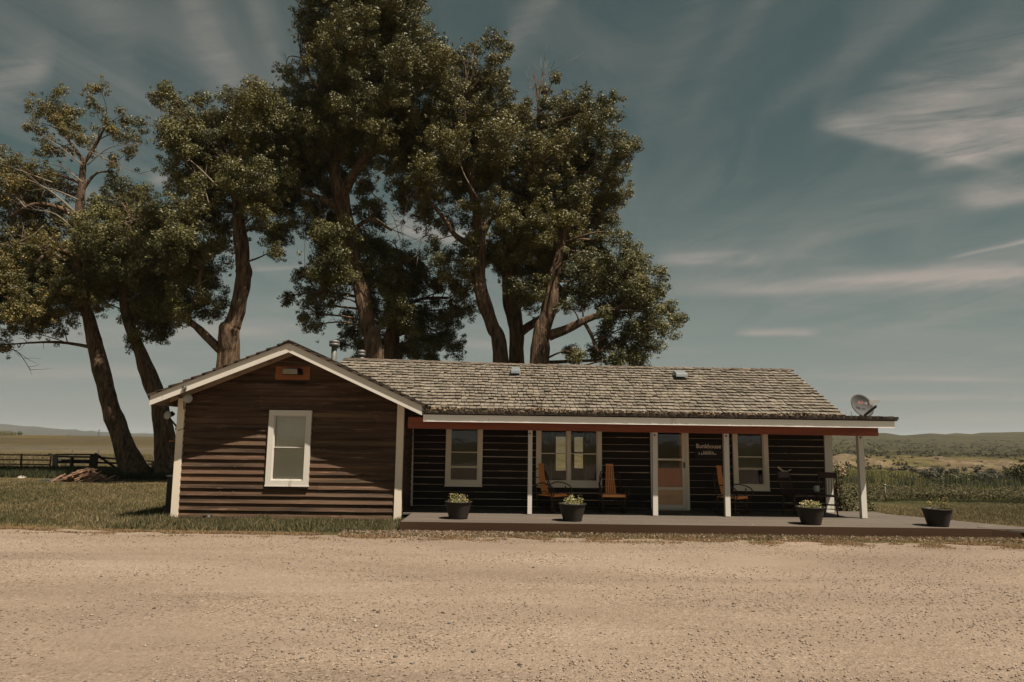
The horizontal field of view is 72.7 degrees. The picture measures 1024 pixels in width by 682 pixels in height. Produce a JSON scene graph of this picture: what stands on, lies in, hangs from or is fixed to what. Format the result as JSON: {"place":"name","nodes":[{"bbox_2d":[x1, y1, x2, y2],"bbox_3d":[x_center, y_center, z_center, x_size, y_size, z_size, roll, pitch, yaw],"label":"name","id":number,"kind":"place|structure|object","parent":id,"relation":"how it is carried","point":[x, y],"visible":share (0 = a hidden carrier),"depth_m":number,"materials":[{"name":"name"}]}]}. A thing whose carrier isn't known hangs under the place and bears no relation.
{"place":"outdoors","nodes":[
{"label":"outdoors","id":0,"kind":"place"},
{"bbox_2d":[0,452,153,466],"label":"field grass","id":1,"kind":"structure","parent":0,"point":[148,457],"depth_m":51.41,"materials":[{"name":"green plant"}]},
{"bbox_2d":[0,477,395,534],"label":"lawn grass","id":2,"kind":"structure","parent":0,"point":[111,518],"depth_m":18.85,"materials":[{"name":"green plant"}]},
{"bbox_2d":[0,529,1023,681],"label":"gravel lot","id":3,"kind":"structure","parent":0,"point":[104,652],"depth_m":7.97,"materials":[{"name":"beige gravel"}]},
{"bbox_2d":[0,526,1023,552],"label":"dry edge grass","id":4,"kind":"structure","parent":3,"relation":"on","point":[827,542],"depth_m":13.74,"materials":[{"name":"beige plant"}]},
{"bbox_2d":[0,531,1023,681],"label":"loose stones","id":5,"kind":"object","parent":3,"relation":"on","point":[451,669],"visible":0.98,"depth_m":7.80,"materials":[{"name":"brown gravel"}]},
{"bbox_2d":[0,424,1023,545],"bbox_3d":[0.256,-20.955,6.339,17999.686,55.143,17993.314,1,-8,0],"label":"ground","id":6,"kind":"structure","parent":0,"point":[33,439],"depth_m":120.15,"materials":[{"name":"green plant"}]},
{"bbox_2d":[5,431,16,434],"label":"distant tree","id":7,"kind":"object","parent":6,"relation":"on","point":[11,433],"visible":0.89,"depth_m":631.21,"materials":[{"name":"green plant"}]},
{"bbox_2d":[0,453,51,466],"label":"pipe gate","id":8,"kind":"structure","parent":6,"relation":"on","point":[21,459],"depth_m":37.40,"materials":[{"name":"grey metal"}]},
{"bbox_2d":[0,74,153,474],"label":"cottonwood","id":9,"kind":"object","parent":6,"relation":"on","point":[31,257],"visible":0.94,"depth_m":33.24,"materials":[{"name":"green plant"}]},
{"bbox_2d":[49,468,119,481],"bbox_3d":[-18.022,5.627,29.319,2.397,0.589,1.616,1,-8,0],"label":"board pile","id":10,"kind":"object","parent":6,"relation":"on","point":[86,475],"visible":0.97,"depth_m":29.04,"materials":[{"name":"brown wood"}]},
{"bbox_2d":[0,464,172,479],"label":"grass","id":11,"kind":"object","parent":6,"relation":"on","point":[16,471],"visible":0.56,"depth_m":31.47,"materials":[{"name":"green plant"}]},
{"bbox_2d":[52,453,153,467],"bbox_3d":[-21.903,6.521,37.295,5.485,1.060,0.311,1,-8,-1],"label":"rail fence","id":12,"kind":"object","parent":6,"relation":"on","point":[93,461],"visible":0.64,"depth_m":37.36,"materials":[{"name":"brown wood"}]},
{"bbox_2d":[47,167,194,475],"bbox_3d":[-18.878,-1.077,34.398,6.694,15.741,8.007,4,-9,-23],"label":"cottonwood","id":13,"kind":"object","parent":6,"relation":"on","point":[123,266],"visible":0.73,"depth_m":32.81,"materials":[{"name":"green plant"}]},
{"bbox_2d":[128,71,307,366],"bbox_3d":[-12.806,-3.149,29.959,7.888,18.370,8.425,1,-8,0],"label":"cottonwood","id":14,"kind":"object","parent":6,"relation":"on","point":[240,164],"visible":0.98,"depth_m":29.28,"materials":[{"name":"green plant"}]},
{"bbox_2d":[95,512,405,532],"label":"foundation weeds","id":15,"kind":"object","parent":6,"relation":"on","point":[244,524],"visible":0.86,"depth_m":15.02,"materials":[{"name":"green plant"}]},
{"bbox_2d":[254,0,448,358],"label":"cottonwood","id":16,"kind":"object","parent":6,"relation":"on","point":[377,79],"visible":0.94,"depth_m":30.35,"materials":[{"name":"green plant"}]},
{"bbox_2d":[336,231,480,361],"bbox_3d":[-5.177,0.512,33.184,7.420,12.210,7.456,1,-8,0],"label":"cottonwood","id":17,"kind":"object","parent":6,"relation":"on","point":[399,284],"visible":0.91,"depth_m":32.88,"materials":[{"name":"green plant"}]},
{"bbox_2d":[382,26,535,362],"bbox_3d":[-2.505,-4.488,31.004,6.904,21.579,8.302,1,-8,0],"label":"cottonwood","id":18,"kind":"object","parent":6,"relation":"on","point":[483,149],"visible":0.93,"depth_m":30.73,"materials":[{"name":"green plant"}]},
{"bbox_2d":[147,340,898,519],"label":"bunkhouse","id":19,"kind":"structure","parent":6,"relation":"on","point":[361,436],"depth_m":17.28,"materials":[{"name":"brown wood"}]},
{"bbox_2d":[164,475,172,514],"bbox_3d":[-8.125,3.709,16.856,0.260,0.929,0.590,1,-8,0],"label":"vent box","id":20,"kind":"object","parent":19,"relation":"attached to","point":[168,494],"visible":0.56,"depth_m":16.59,"materials":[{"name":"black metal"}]},
{"bbox_2d":[164,411,175,426],"bbox_3d":[-8.224,1.918,16.837,0.314,0.462,0.254,-3,-9,26],"label":"point antenna","id":21,"kind":"object","parent":19,"relation":"attached to","point":[168,414],"visible":0.98,"depth_m":16.80,"materials":[{"name":"plastic"}]},
{"bbox_2d":[169,455,173,467],"bbox_3d":[-8.153,2.885,16.695,0.125,0.321,0.125,1,-8,0],"label":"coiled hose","id":22,"kind":"object","parent":19,"relation":"attached to","point":[171,462],"visible":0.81,"depth_m":16.68,"materials":[{"name":"rubber"}]},
{"bbox_2d":[178,393,192,408],"bbox_3d":[-7.706,1.366,16.379,0.399,0.467,0.192,-4,-10,32],"label":"point antenna","id":23,"kind":"object","parent":19,"relation":"attached to","point":[187,398],"visible":0.94,"depth_m":16.30,"materials":[{"name":"plastic"}]},
{"bbox_2d":[264,410,312,486],"bbox_3d":[-5.282,2.540,16.509,1.031,1.782,0.137,1,-8,0],"label":"window","id":24,"kind":"structure","parent":19,"relation":"in","point":[289,431],"depth_m":16.54,"materials":[{"name":"white paint"}]},
{"bbox_2d":[275,366,310,379],"bbox_3d":[-5.272,0.754,16.633,0.826,0.321,0.276,1,-8,0],"label":"gable vent","id":25,"kind":"object","parent":19,"relation":"attached to","point":[292,372],"visible":1,"depth_m":16.72,"materials":[{"name":"brown wood"}]},
{"bbox_2d":[445,429,482,486],"bbox_3d":[-1.232,2.943,17.977,0.965,1.592,0.227,1,-8,0],"label":"window","id":26,"kind":"structure","parent":19,"relation":"in","point":[464,447],"depth_m":18.05,"materials":[{"name":"beige paint"}]},
{"bbox_2d":[554,437,582,470],"bbox_3d":[1.950,3.819,23.596,1.051,1.138,0.050,1,-8,0],"label":"rear window frame","id":27,"kind":"structure","parent":19,"relation":"in","point":[554,437],"depth_m":23.58,"materials":[{"name":"white paint"}]},
{"bbox_2d":[536,431,602,487],"bbox_3d":[1.465,2.973,18.029,1.708,1.595,0.329,1,-8,0],"label":"window","id":28,"kind":"structure","parent":19,"relation":"in","point":[543,438],"depth_m":17.96,"materials":[{"name":"beige paint"}]},
{"bbox_2d":[657,433,681,486],"bbox_3d":[4.056,3.247,17.970,0.840,2.113,0.038,1,-8,0],"label":"inner door","id":29,"kind":"structure","parent":19,"relation":"in","point":[667,477],"depth_m":17.92,"materials":[{"name":"brown wood"}]},
{"bbox_2d":[658,433,685,508],"bbox_3d":[4.055,3.281,17.880,0.800,2.017,0.065,1,-8,0],"label":"door","id":30,"kind":"structure","parent":19,"relation":"in","point":[668,497],"depth_m":17.80,"materials":[{"name":"beige paint"}]},
{"bbox_2d":[695,442,720,458],"bbox_3d":[5.051,2.819,17.950,0.675,0.420,0.029,1,-8,0],"label":"bunkhouse sign","id":31,"kind":"object","parent":19,"relation":"attached to","point":[707,450],"visible":1,"depth_m":17.94,"materials":[{"name":"black wood"}]},
{"bbox_2d":[732,434,769,490],"bbox_3d":[6.136,3.030,17.977,0.927,1.639,0.227,1,-8,0],"label":"window","id":32,"kind":"structure","parent":19,"relation":"in","point":[746,448],"depth_m":17.96,"materials":[{"name":"beige paint"}]},
{"bbox_2d":[851,394,879,415],"bbox_3d":[8.448,1.572,16.762,0.621,0.597,0.644,-1,-8,11],"label":"satellite dish","id":33,"kind":"object","parent":19,"relation":"attached to","point":[861,404],"visible":0.97,"depth_m":16.82,"materials":[{"name":"grey metal"}]},
{"bbox_2d":[481,43,643,363],"bbox_3d":[2.272,-3.428,31.882,7.281,19.820,8.697,1,-8,0],"label":"cottonwood","id":34,"kind":"object","parent":6,"relation":"on","point":[524,245],"visible":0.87,"depth_m":31.05,"materials":[{"name":"green plant"}]},
{"bbox_2d":[500,208,689,366],"bbox_3d":[3.545,0.267,29.820,8.197,11.968,6.125,1,-8,0],"label":"cottonwood","id":35,"kind":"object","parent":6,"relation":"on","point":[604,276],"visible":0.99,"depth_m":29.07,"materials":[{"name":"green plant"}]},
{"bbox_2d":[337,529,1023,543],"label":"fallen leaves","id":36,"kind":"object","parent":6,"relation":"on","point":[413,534],"visible":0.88,"depth_m":14.20,"materials":[{"name":"brown dry leaves"}]},
{"bbox_2d":[376,529,1023,544],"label":"deck edge weeds","id":37,"kind":"object","parent":6,"relation":"on","point":[755,537],"visible":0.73,"depth_m":14.23,"materials":[{"name":"green plant"}]},
{"bbox_2d":[399,507,1023,539],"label":"porch deck","id":38,"kind":"structure","parent":6,"relation":"on","point":[489,520],"depth_m":14.80,"materials":[{"name":"grey wood"}]},
{"bbox_2d":[445,493,471,519],"bbox_3d":[-1.178,3.617,15.313,0.610,0.558,0.621,1,-8,0],"label":"planter","id":39,"kind":"object","parent":38,"relation":"on","point":[458,509],"visible":1,"depth_m":15.11,"materials":[{"name":"brown plastic"}]},
{"bbox_2d":[532,463,571,512],"bbox_3d":[0.927,3.580,16.978,0.822,1.159,0.748,-7,-11,41],"label":"rocking chair","id":40,"kind":"object","parent":38,"relation":"on","point":[543,485],"visible":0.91,"depth_m":17.02,"materials":[{"name":"orange wood"}]},
{"bbox_2d":[558,494,585,521],"bbox_3d":[1.315,3.617,15.159,0.610,0.574,0.610,1,-8,0],"label":"planter","id":41,"kind":"object","parent":38,"relation":"on","point":[572,510],"visible":1,"depth_m":14.95,"materials":[{"name":"brown plastic"}]},
{"bbox_2d":[596,464,629,512],"bbox_3d":[2.452,3.616,17.102,0.748,1.159,0.822,1,-8,-2],"label":"rocking chair","id":42,"kind":"object","parent":38,"relation":"on","point":[613,492],"visible":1,"depth_m":17.24,"materials":[{"name":"orange wood"}]},
{"bbox_2d":[425,512,1003,527],"bbox_3d":[4.145,4.039,15.912,12.551,0.023,2.600,1,-8,0],"label":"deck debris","id":43,"kind":"object","parent":38,"relation":"on","point":[721,524],"visible":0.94,"depth_m":15.24,"materials":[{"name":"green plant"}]},
{"bbox_2d":[710,465,752,515],"bbox_3d":[5.315,3.631,16.959,0.748,1.159,0.822,8,-11,-41],"label":"rocking chair","id":44,"kind":"object","parent":38,"relation":"on","point":[720,478],"visible":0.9,"depth_m":16.92,"materials":[{"name":"orange wood"}]},
{"bbox_2d":[776,470,807,515],"bbox_3d":[6.867,3.709,17.058,0.474,1.067,0.588,5,-9,-28],"label":"spindle chair","id":45,"kind":"object","parent":38,"relation":"on","point":[783,475],"visible":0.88,"depth_m":17.18,"materials":[{"name":"brown wood"}]},
{"bbox_2d":[795,500,825,524],"bbox_3d":[6.445,3.695,15.052,0.628,0.515,0.610,1,-8,0],"label":"planter","id":46,"kind":"object","parent":38,"relation":"on","point":[812,514],"visible":1,"depth_m":14.87,"materials":[{"name":"brown plastic"}]},
{"bbox_2d":[810,491,824,513],"bbox_3d":[7.535,3.998,17.170,0.343,0.543,0.340,1,-8,0],"label":"side table","id":47,"kind":"object","parent":38,"relation":"on","point":[816,493],"visible":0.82,"depth_m":17.13,"materials":[{"name":"brown wood"}]},
{"bbox_2d":[813,485,819,491],"bbox_3d":[7.532,3.650,17.214,0.140,0.155,0.123,8,-11,-43],"label":"jug","id":48,"kind":"object","parent":47,"relation":"on","point":[816,488],"visible":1,"depth_m":17.18,"materials":[{"name":"white ceramic"}]},
{"bbox_2d":[817,470,838,516],"bbox_3d":[7.727,3.719,17.058,0.474,1.067,0.589,-4,-9,28],"label":"spindle chair","id":49,"kind":"object","parent":38,"relation":"on","point":[828,475],"visible":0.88,"depth_m":17.22,"materials":[{"name":"brown wood"}]},
{"bbox_2d":[921,497,953,526],"bbox_3d":[9.160,3.661,15.007,0.610,0.635,0.610,1,-8,0],"label":"planter","id":50,"kind":"object","parent":38,"relation":"on","point":[934,516],"visible":1,"depth_m":14.82,"materials":[{"name":"brown plastic"}]},
{"bbox_2d":[833,458,853,510],"bbox_3d":[8.736,3.861,18.550,0.698,1.481,0.682,1,-8,0],"label":"rose bush","id":51,"kind":"object","parent":6,"relation":"on","point":[839,496],"visible":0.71,"depth_m":18.48,"materials":[{"name":"green plant"}]},
{"bbox_2d":[834,483,869,510],"bbox_3d":[8.930,4.232,18.450,0.874,0.935,0.920,1,-8,0],"label":"shrub","id":52,"kind":"object","parent":6,"relation":"on","point":[847,507],"visible":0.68,"depth_m":18.41,"materials":[{"name":"green plant"}]},
{"bbox_2d":[867,501,878,511],"bbox_3d":[9.558,4.480,18.698,0.466,0.518,0.442,-6,-11,40],"label":"shrub","id":53,"kind":"object","parent":6,"relation":"on","point":[871,508],"visible":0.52,"depth_m":18.66,"materials":[{"name":"green plant"}]},
{"bbox_2d":[889,472,898,477],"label":"willow bush","id":54,"kind":"object","parent":6,"relation":"on","point":[896,475],"visible":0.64,"depth_m":64.73,"materials":[{"name":"green plant"}]},
{"bbox_2d":[902,474,917,479],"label":"willow bush","id":55,"kind":"object","parent":6,"relation":"on","point":[908,476],"visible":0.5,"depth_m":61.10,"materials":[{"name":"green plant"}]},
{"bbox_2d":[909,467,917,472],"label":"sagebrush","id":56,"kind":"object","parent":6,"relation":"on","point":[913,470],"visible":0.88,"depth_m":78.78,"materials":[{"name":"green plant"}]},
{"bbox_2d":[832,438,1023,470],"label":"brush","id":57,"kind":"object","parent":6,"relation":"on","point":[874,451],"visible":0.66,"depth_m":125.11,"materials":[{"name":"green plant"}]},
{"bbox_2d":[833,471,1023,488],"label":"reeds","id":58,"kind":"object","parent":6,"relation":"on","point":[994,482],"visible":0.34,"depth_m":48.40,"materials":[{"name":"green plant"}]},
{"bbox_2d":[834,482,1023,500],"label":"tall weeds","id":59,"kind":"object","parent":6,"relation":"on","point":[875,492],"visible":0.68,"depth_m":25.68,"materials":[{"name":"green plant"}]},
{"bbox_2d":[916,466,943,479],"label":"sagebrush","id":60,"kind":"object","parent":6,"relation":"on","point":[925,473],"visible":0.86,"depth_m":60.86,"materials":[{"name":"green plant"}]},
{"bbox_2d":[930,463,946,476],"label":"sagebrush","id":61,"kind":"object","parent":6,"relation":"on","point":[941,470],"visible":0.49,"depth_m":66.82,"materials":[{"name":"green plant"}]},
{"bbox_2d":[949,466,959,474],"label":"sagebrush","id":62,"kind":"object","parent":6,"relation":"on","point":[955,469],"visible":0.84,"depth_m":78.74,"materials":[{"name":"green plant"}]},
{"bbox_2d":[943,471,971,481],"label":"willow bush","id":63,"kind":"object","parent":6,"relation":"on","point":[959,477],"visible":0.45,"depth_m":56.92,"materials":[{"name":"green plant"}]},
{"bbox_2d":[963,472,978,480],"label":"willow bush","id":64,"kind":"object","parent":6,"relation":"on","point":[972,476],"visible":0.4,"depth_m":60.79,"materials":[{"name":"green plant"}]},
{"bbox_2d":[973,469,996,482],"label":"sagebrush","id":65,"kind":"object","parent":6,"relation":"on","point":[983,474],"visible":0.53,"depth_m":59.02,"materials":[{"name":"green plant"}]},
{"bbox_2d":[984,468,996,475],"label":"sagebrush","id":66,"kind":"object","parent":6,"relation":"on","point":[991,469],"visible":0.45,"depth_m":72.78,"materials":[{"name":"green plant"}]},
{"bbox_2d":[993,470,1009,479],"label":"sagebrush","id":67,"kind":"object","parent":6,"relation":"on","point":[1001,476],"visible":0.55,"depth_m":60.78,"materials":[{"name":"green plant"}]},
{"bbox_2d":[1002,462,1023,483],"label":"willow bush","id":68,"kind":"object","parent":6,"relation":"on","point":[1018,469],"visible":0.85,"depth_m":57.07,"materials":[{"name":"green plant"}]},
{"bbox_2d":[0,0,1023,434],"label":"sky","id":69,"kind":"structure","parent":0,"point":[829,192],"materials":[{"name":"blue"}]},
{"bbox_2d":[834,500,1023,525],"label":"mown grass","id":70,"kind":"structure","parent":0,"point":[1013,511],"depth_m":20.23,"materials":[{"name":"green plant"}]},
{"bbox_2d":[834,469,1023,499],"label":"meadow grass","id":71,"kind":"structure","parent":0,"point":[885,475],"depth_m":59.47,"materials":[{"name":"green plant"}]}
]}

